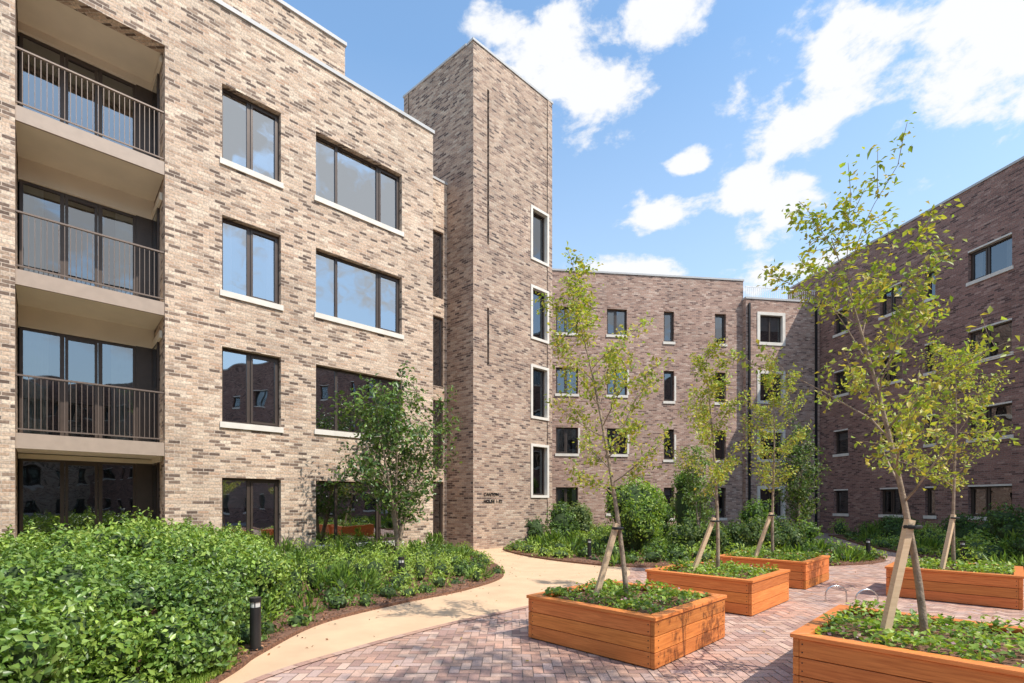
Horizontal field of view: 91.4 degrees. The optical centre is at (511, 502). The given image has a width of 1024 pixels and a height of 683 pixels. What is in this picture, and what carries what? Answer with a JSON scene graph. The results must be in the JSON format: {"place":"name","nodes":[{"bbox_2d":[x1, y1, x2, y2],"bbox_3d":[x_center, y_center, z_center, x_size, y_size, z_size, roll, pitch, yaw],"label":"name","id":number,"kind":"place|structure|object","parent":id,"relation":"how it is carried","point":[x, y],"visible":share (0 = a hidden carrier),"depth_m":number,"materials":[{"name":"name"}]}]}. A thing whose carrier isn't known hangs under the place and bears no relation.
{"place":"outdoors","nodes":[
{"label":"outdoors","id":0,"kind":"place"},
{"bbox_2d":[219,548,631,682],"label":"resin path","id":1,"kind":"structure","parent":0,"point":[511,591],"depth_m":7.35,"materials":[{"name":"beige concrete"}]},
{"bbox_2d":[244,568,634,682],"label":"path edging","id":2,"kind":"object","parent":1,"relation":"on","point":[267,675],"visible":0.71,"depth_m":5.62,"materials":[{"name":"stone"}]},
{"bbox_2d":[256,534,1023,682],"bbox_3d":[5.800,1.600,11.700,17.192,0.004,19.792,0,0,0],"label":"herringbone paving","id":3,"kind":"structure","parent":0,"point":[512,629],"depth_m":5.30,"materials":[{"name":"brick"}]},
{"bbox_2d":[183,538,967,682],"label":"bark mulch chips","id":4,"kind":"object","parent":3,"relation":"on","point":[483,588],"visible":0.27,"depth_m":8.96,"materials":[{"name":"brown wood"}]},
{"bbox_2d":[768,420,829,528],"bbox_3d":[10.470,-0.726,18.137,2.075,4.579,2.165,0,0,13],"label":"multi stem tree","id":5,"kind":"object","parent":4,"relation":"on","point":[799,492],"visible":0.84,"depth_m":18.05,"materials":[{"name":"green plant"}]},
{"bbox_2d":[526,578,726,669],"bbox_3d":[1.360,1.269,5.930,1.686,0.642,1.686,0,0,-45],"label":"wooden planter","id":6,"kind":"object","parent":3,"relation":"on","point":[652,626],"visible":0.94,"depth_m":5.39,"materials":[{"name":"brown wood"}]},
{"bbox_2d":[531,241,673,600],"bbox_3d":[1.152,-0.918,6.035,1.712,4.201,1.858,0,0,24],"label":"young tree","id":7,"kind":"object","parent":6,"relation":"on","point":[612,357],"visible":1,"depth_m":5.89,"materials":[{"name":"green plant"}]},
{"bbox_2d":[592,523,623,602],"bbox_3d":[1.111,0.730,5.863,0.412,0.996,0.136,0,0,-6],"label":"tree stake","id":8,"kind":"object","parent":6,"relation":"on","point":[607,555],"visible":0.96,"depth_m":5.83,"materials":[{"name":"brown wood"}]},
{"bbox_2d":[645,558,789,615],"bbox_3d":[3.370,1.266,8.190,1.686,0.648,1.686,0,0,45],"label":"wooden planter","id":9,"kind":"object","parent":3,"relation":"on","point":[748,589],"visible":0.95,"depth_m":7.62,"materials":[{"name":"brown wood"}]},
{"bbox_2d":[691,517,718,572],"bbox_3d":[3.116,0.730,8.132,0.511,1.001,0.133,0,0,-2],"label":"tree stake","id":10,"kind":"object","parent":9,"relation":"on","point":[713,520],"visible":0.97,"depth_m":8.10,"materials":[{"name":"brown wood"}]},
{"bbox_2d":[665,336,772,567],"bbox_3d":[3.261,-0.764,8.152,1.340,3.889,1.354,0,0,-24],"label":"young tree","id":11,"kind":"object","parent":9,"relation":"on","point":[719,477],"visible":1,"depth_m":8.19,"materials":[{"name":"green plant"}]},
{"bbox_2d":[715,547,829,588],"bbox_3d":[5.410,1.269,10.370,1.686,0.641,1.686,0,0,45],"label":"wooden planter","id":12,"kind":"object","parent":3,"relation":"on","point":[808,570],"visible":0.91,"depth_m":9.76,"materials":[{"name":"brown wood"}]},
{"bbox_2d":[754,512,775,556],"bbox_3d":[5.181,0.710,10.312,0.502,1.040,0.133,0,0,-2],"label":"tree stake","id":13,"kind":"object","parent":12,"relation":"on","point":[764,531],"visible":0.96,"depth_m":10.28,"materials":[{"name":"brown wood"}]},
{"bbox_2d":[733,352,814,557],"bbox_3d":[5.590,-0.966,10.403,1.538,4.294,1.649,0,0,42],"label":"young tree","id":14,"kind":"object","parent":12,"relation":"on","point":[773,400],"visible":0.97,"depth_m":10.33,"materials":[{"name":"green plant"}]},
{"bbox_2d":[825,585,846,601],"bbox_3d":[5.250,1.474,8.100,0.363,0.292,0.024,0,0,0],"label":"steel hoop","id":15,"kind":"object","parent":3,"relation":"on","point":[828,588],"visible":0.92,"depth_m":8.09,"materials":[{"name":"silver metal"}]},
{"bbox_2d":[855,589,878,605],"bbox_3d":[5.500,1.474,7.750,0.363,0.292,0.024,0,0,0],"label":"steel hoop","id":16,"kind":"object","parent":3,"relation":"on","point":[876,594],"visible":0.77,"depth_m":7.74,"materials":[{"name":"silver metal"}]},
{"bbox_2d":[790,597,1023,682],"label":"wooden planter","id":17,"kind":"object","parent":3,"relation":"on","point":[840,643],"visible":0.92,"depth_m":3.92,"materials":[{"name":"brown wood"}]},
{"bbox_2d":[711,111,1023,637],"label":"young tree","id":18,"kind":"object","parent":17,"relation":"on","point":[888,434],"visible":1,"depth_m":4.20,"materials":[{"name":"green plant"}]},
{"bbox_2d":[879,519,922,642],"bbox_3d":[3.226,0.680,4.161,0.350,1.092,0.132,0,0,0],"label":"tree stake","id":19,"kind":"object","parent":17,"relation":"on","point":[908,526],"visible":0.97,"depth_m":4.14,"materials":[{"name":"brown wood"}]},
{"bbox_2d":[885,555,1023,609],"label":"wooden planter","id":20,"kind":"object","parent":3,"relation":"on","point":[990,583],"visible":0.84,"depth_m":7.96,"materials":[{"name":"brown wood"}]},
{"bbox_2d":[880,330,1016,569],"bbox_3d":[7.366,-0.907,8.639,1.953,4.176,1.623,0,0,0],"label":"young tree","id":21,"kind":"object","parent":20,"relation":"on","point":[949,414],"visible":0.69,"depth_m":8.58,"materials":[{"name":"green plant"}]},
{"bbox_2d":[939,514,959,569],"bbox_3d":[7.409,0.710,8.463,0.486,1.040,0.138,0,0,-27],"label":"tree stake","id":22,"kind":"object","parent":20,"relation":"on","point":[952,517],"visible":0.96,"depth_m":8.47,"materials":[{"name":"brown wood"}]},
{"bbox_2d":[283,0,1023,298],"label":"sky","id":23,"kind":"structure","parent":0,"point":[684,131],"materials":[{"name":"blue"}]},
{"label":"ground","id":24,"kind":"structure","parent":0,"visible":0},
{"bbox_2d":[0,0,446,557],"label":"walls","id":25,"kind":"structure","parent":24,"relation":"on","point":[208,50],"depth_m":12.36,"materials":[{"name":"brick"}]},
{"bbox_2d":[15,0,163,463],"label":"soffits","id":26,"kind":"object","parent":25,"relation":"attached to","point":[51,161],"visible":0.73,"depth_m":10.92,"materials":[{"name":"beige paint"}]},
{"bbox_2d":[15,46,163,439],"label":"railings","id":27,"kind":"object","parent":25,"relation":"attached to","point":[81,126],"visible":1,"depth_m":10.30,"materials":[{"name":"brown metal"}]},
{"bbox_2d":[15,104,164,455],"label":"fascias","id":28,"kind":"object","parent":25,"relation":"attached to","point":[36,120],"visible":1,"depth_m":10.15,"materials":[{"name":"beige concrete"}]},
{"bbox_2d":[18,36,439,544],"bbox_3d":[-10.310,-4.170,9.845,22.460,11.700,1.350,0,0,-43],"label":"window glass","id":29,"kind":"object","parent":25,"relation":"attached to","point":[355,285],"visible":0.19,"depth_m":13.83,"materials":[{"name":"glass"}]},
{"bbox_2d":[19,32,441,547],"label":"window frames","id":30,"kind":"structure","parent":25,"relation":"attached to","point":[143,380],"depth_m":11.93,"materials":[{"name":"black metal"}]},
{"bbox_2d":[23,37,156,541],"bbox_3d":[-9.433,-4.235,11.335,2.378,11.350,0.595,0,0,-26],"label":"door glass","id":31,"kind":"object","parent":30,"relation":"attached to","point":[41,480],"visible":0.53,"depth_m":11.18,"materials":[{"name":"glass"}]},
{"bbox_2d":[223,222,273,507],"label":"curtains","id":32,"kind":"object","parent":30,"relation":"attached to","point":[234,494],"visible":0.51,"depth_m":12.31,"materials":[{"name":"fabric"}]},
{"bbox_2d":[220,157,403,547],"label":"sills","id":33,"kind":"structure","parent":25,"relation":"attached to","point":[256,175],"depth_m":13.27,"materials":[{"name":"stone"}]},
{"bbox_2d":[212,0,447,184],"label":"coping","id":34,"kind":"object","parent":25,"relation":"on","point":[298,49],"visible":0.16,"depth_m":13.89,"materials":[{"name":"white stone"}]},
{"bbox_2d":[42,550,503,682],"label":"planting bed","id":35,"kind":"object","parent":24,"relation":"on","point":[294,631],"visible":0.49,"depth_m":7.23,"materials":[{"name":"brown soil"}]},
{"bbox_2d":[0,506,295,682],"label":"mixed shrub hedge","id":36,"kind":"object","parent":35,"relation":"on","point":[197,586],"visible":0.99,"depth_m":4.58,"materials":[{"name":"green plant"}]},
{"bbox_2d":[126,661,235,682],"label":"grass","id":37,"kind":"structure","parent":35,"relation":"on","point":[204,676],"depth_m":4.37,"materials":[{"name":"green plant"}]},
{"bbox_2d":[248,596,262,650],"bbox_3d":[-2.720,1.300,5.300,0.150,0.600,0.150,0,0,0],"label":"bollard light","id":38,"kind":"object","parent":35,"relation":"on","point":[255,622],"visible":0.86,"depth_m":5.25,"materials":[{"name":"metal"}]},
{"bbox_2d":[92,531,504,682],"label":"border planting","id":39,"kind":"object","parent":35,"relation":"on","point":[351,562],"visible":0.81,"depth_m":9.13,"materials":[{"name":"green plant"}]},
{"bbox_2d":[317,360,462,553],"bbox_3d":[-3.030,-0.917,12.418,3.487,4.968,3.532,0,0,0],"label":"multi stem tree","id":40,"kind":"object","parent":35,"relation":"on","point":[387,442],"visible":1,"depth_m":12.18,"materials":[{"name":"green plant"}]},
{"bbox_2d":[398,557,403,575],"bbox_3d":[-2.050,1.300,9.250,0.150,0.600,0.150,0,0,0],"label":"bollard light","id":41,"kind":"object","parent":35,"relation":"on","point":[400,562],"visible":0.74,"depth_m":9.21,"materials":[{"name":"metal"}]},
{"bbox_2d":[403,37,552,549],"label":"brick stair tower","id":42,"kind":"structure","parent":24,"relation":"on","point":[481,110],"depth_m":17.79,"materials":[{"name":"brown brick"}]},
{"bbox_2d":[533,214,542,493],"bbox_3d":[0.277,-5.725,20.033,0.760,10.830,1.988,0,0,-43],"label":"window glass","id":43,"kind":"structure","parent":42,"relation":"in","point":[537,221],"depth_m":19.35,"materials":[{"name":"glass"}]},
{"bbox_2d":[533,212,543,494],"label":"window frames","id":44,"kind":"structure","parent":42,"relation":"in","point":[534,213],"depth_m":19.53,"materials":[{"name":"white metal"}]},
{"bbox_2d":[552,268,819,531],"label":"brown brick apartment block","id":45,"kind":"structure","parent":24,"relation":"on","point":[691,314],"depth_m":26.21,"materials":[{"name":"brown brick"}]},
{"bbox_2d":[557,309,778,515],"bbox_3d":[6.862,-4.607,26.102,15.003,10.765,0.278,0,0,-6],"label":"window glass","id":46,"kind":"structure","parent":45,"relation":"in","point":[774,322],"depth_m":26.29,"materials":[{"name":"glass"}]},
{"bbox_2d":[556,307,780,517],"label":"window frames","id":47,"kind":"structure","parent":45,"relation":"in","point":[615,311],"depth_m":26.25,"materials":[{"name":"brown metal"}]},
{"bbox_2d":[503,546,885,567],"bbox_3d":[6.842,1.585,19.174,14.315,0.070,13.652,0,0,0],"label":"planting bed","id":48,"kind":"object","parent":24,"relation":"on","point":[630,565],"visible":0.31,"depth_m":13.25,"materials":[{"name":"brown soil"}]},
{"bbox_2d":[525,516,545,536],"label":"laurel shrub","id":49,"kind":"object","parent":48,"relation":"on","point":[535,527],"visible":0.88,"depth_m":18.63,"materials":[{"name":"green plant"}]},
{"bbox_2d":[544,500,579,542],"bbox_3d":[1.758,0.732,17.264,1.298,1.673,1.292,0,0,0],"label":"laurel shrub","id":50,"kind":"object","parent":48,"relation":"on","point":[562,519],"visible":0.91,"depth_m":17.14,"materials":[{"name":"green plant"}]},
{"bbox_2d":[569,500,595,537],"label":"mixed shrub","id":51,"kind":"object","parent":48,"relation":"on","point":[584,520],"visible":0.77,"depth_m":19.60,"materials":[{"name":"green plant"}]},
{"bbox_2d":[587,539,590,558],"bbox_3d":[2.150,1.300,13.900,0.150,0.600,0.150,0,0,0],"label":"bollard light","id":52,"kind":"object","parent":48,"relation":"on","point":[589,548],"visible":0.84,"depth_m":13.85,"materials":[{"name":"metal"}]},
{"bbox_2d":[604,475,669,550],"bbox_3d":[3.827,0.281,15.189,2.077,2.403,1.872,0,0,-44],"label":"green shrub","id":53,"kind":"object","parent":48,"relation":"on","point":[640,510],"visible":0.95,"depth_m":14.77,"materials":[{"name":"green plant"}]},
{"bbox_2d":[650,489,677,541],"bbox_3d":[4.857,0.445,17.718,1.839,2.088,1.691,0,0,0],"label":"green shrub","id":54,"kind":"object","parent":48,"relation":"on","point":[668,515],"visible":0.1,"depth_m":17.19,"materials":[{"name":"green plant"}]},
{"bbox_2d":[665,516,703,555],"bbox_3d":[4.919,0.953,14.134,1.180,1.205,0.878,0,0,0],"label":"clipped dark shrub","id":55,"kind":"object","parent":48,"relation":"on","point":[687,529],"visible":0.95,"depth_m":13.96,"materials":[{"name":"green plant"}]},
{"bbox_2d":[671,469,705,528],"bbox_3d":[6.756,0.090,18.973,1.331,2.865,1.379,0,0,38],"label":"mixed shrub","id":56,"kind":"object","parent":48,"relation":"on","point":[682,510],"visible":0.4,"depth_m":18.74,"materials":[{"name":"green plant"}]},
{"bbox_2d":[668,492,710,529],"bbox_3d":[7.566,0.439,21.413,1.764,2.263,1.692,0,0,28],"label":"mixed shrub","id":57,"kind":"object","parent":48,"relation":"on","point":[674,501],"visible":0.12,"depth_m":21.27,"materials":[{"name":"green plant"}]},
{"bbox_2d":[504,521,886,565],"bbox_3d":[6.831,1.208,18.894,14.211,0.976,13.048,0,0,0],"label":"border planting","id":58,"kind":"object","parent":48,"relation":"on","point":[655,551],"visible":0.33,"depth_m":14.34,"materials":[{"name":"green plant"}]},
{"bbox_2d":[673,445,720,532],"bbox_3d":[6.371,-0.264,17.250,1.663,3.650,1.744,0,0,0],"label":"olive tree","id":59,"kind":"object","parent":48,"relation":"on","point":[692,485],"visible":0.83,"depth_m":17.14,"materials":[{"name":"green plant"}]},
{"bbox_2d":[698,521,732,558],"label":"clipped dark shrub","id":60,"kind":"object","parent":48,"relation":"on","point":[723,541],"visible":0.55,"depth_m":13.76,"materials":[{"name":"green plant"}]},
{"bbox_2d":[725,516,765,550],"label":"clipped dark shrub","id":61,"kind":"object","parent":48,"relation":"on","point":[747,534],"visible":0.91,"depth_m":13.83,"materials":[{"name":"green plant"}]},
{"bbox_2d":[738,498,777,525],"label":"mixed shrub","id":62,"kind":"object","parent":48,"relation":"on","point":[757,509],"visible":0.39,"depth_m":17.25,"materials":[{"name":"green plant"}]},
{"bbox_2d":[752,515,789,550],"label":"clipped dark shrub","id":63,"kind":"object","parent":48,"relation":"on","point":[778,539],"visible":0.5,"depth_m":14.00,"materials":[{"name":"green plant"}]},
{"bbox_2d":[774,514,811,551],"bbox_3d":[8.127,0.946,14.726,1.177,1.232,1.064,0,0,0],"label":"clipped dark shrub","id":64,"kind":"object","parent":48,"relation":"on","point":[795,537],"visible":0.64,"depth_m":14.47,"materials":[{"name":"green plant"}]},
{"bbox_2d":[794,519,822,545],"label":"mixed shrub","id":65,"kind":"object","parent":48,"relation":"on","point":[813,532],"visible":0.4,"depth_m":16.11,"materials":[{"name":"green plant"}]},
{"bbox_2d":[866,539,870,558],"bbox_3d":[9.900,1.300,13.900,0.150,0.600,0.150,0,0,0],"label":"bollard light","id":66,"kind":"object","parent":48,"relation":"on","point":[868,546],"visible":0.74,"depth_m":13.86,"materials":[{"name":"metal"}]},
{"bbox_2d":[788,156,1023,533],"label":"plum brick apartment block","id":67,"kind":"structure","parent":24,"relation":"on","point":[986,221],"depth_m":20.75,"materials":[{"name":"brown brick"}]},
{"bbox_2d":[837,236,1011,516],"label":"window frames","id":68,"kind":"structure","parent":67,"relation":"in","point":[988,249],"depth_m":19.82,"materials":[{"name":"brown metal"}]},
{"bbox_2d":[839,238,1011,513],"bbox_3d":[23.085,-4.678,-3.016,0.026,10.405,59.370,0,0,-12],"label":"window glass","id":69,"kind":"structure","parent":67,"relation":"in","point":[1001,253],"depth_m":19.41,"materials":[{"name":"glass"}]},
{"bbox_2d":[828,535,1016,562],"bbox_3d":[17.100,1.585,10.250,11.800,0.070,28.500,0,0,0],"label":"planting bed","id":70,"kind":"object","parent":24,"relation":"on","point":[878,547],"visible":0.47,"depth_m":17.34,"materials":[{"name":"brown soil"}]},
{"bbox_2d":[876,514,918,536],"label":"dark hedge shrub","id":71,"kind":"object","parent":70,"relation":"on","point":[889,525],"visible":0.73,"depth_m":18.75,"materials":[{"name":"green plant"}]},
{"bbox_2d":[828,518,1023,567],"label":"border planting","id":72,"kind":"object","parent":70,"relation":"on","point":[931,540],"visible":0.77,"depth_m":15.34,"materials":[{"name":"green plant"}]},
{"bbox_2d":[960,541,965,561],"bbox_3d":[11.900,1.300,13.200,0.150,0.600,0.150,0,0,0],"label":"bollard light","id":73,"kind":"object","parent":70,"relation":"on","point":[962,543],"visible":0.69,"depth_m":13.16,"materials":[{"name":"metal"}]},
{"bbox_2d":[937,510,991,543],"bbox_3d":[15.025,0.897,16.482,1.552,1.321,1.327,0,0,31],"label":"dark hedge shrub","id":74,"kind":"object","parent":70,"relation":"on","point":[963,526],"visible":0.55,"depth_m":16.32,"materials":[{"name":"green plant"}]},
{"bbox_2d":[977,502,1023,556],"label":"dark hedge shrub","id":75,"kind":"object","parent":70,"relation":"on","point":[1001,522],"visible":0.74,"depth_m":14.19,"materials":[{"name":"green plant"}]},
{"bbox_2d":[1004,522,1023,556],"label":"dark hedge shrub","id":76,"kind":"object","parent":70,"relation":"on","point":[1018,545],"visible":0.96,"depth_m":12.66,"materials":[{"name":"green plant"}]}
]}

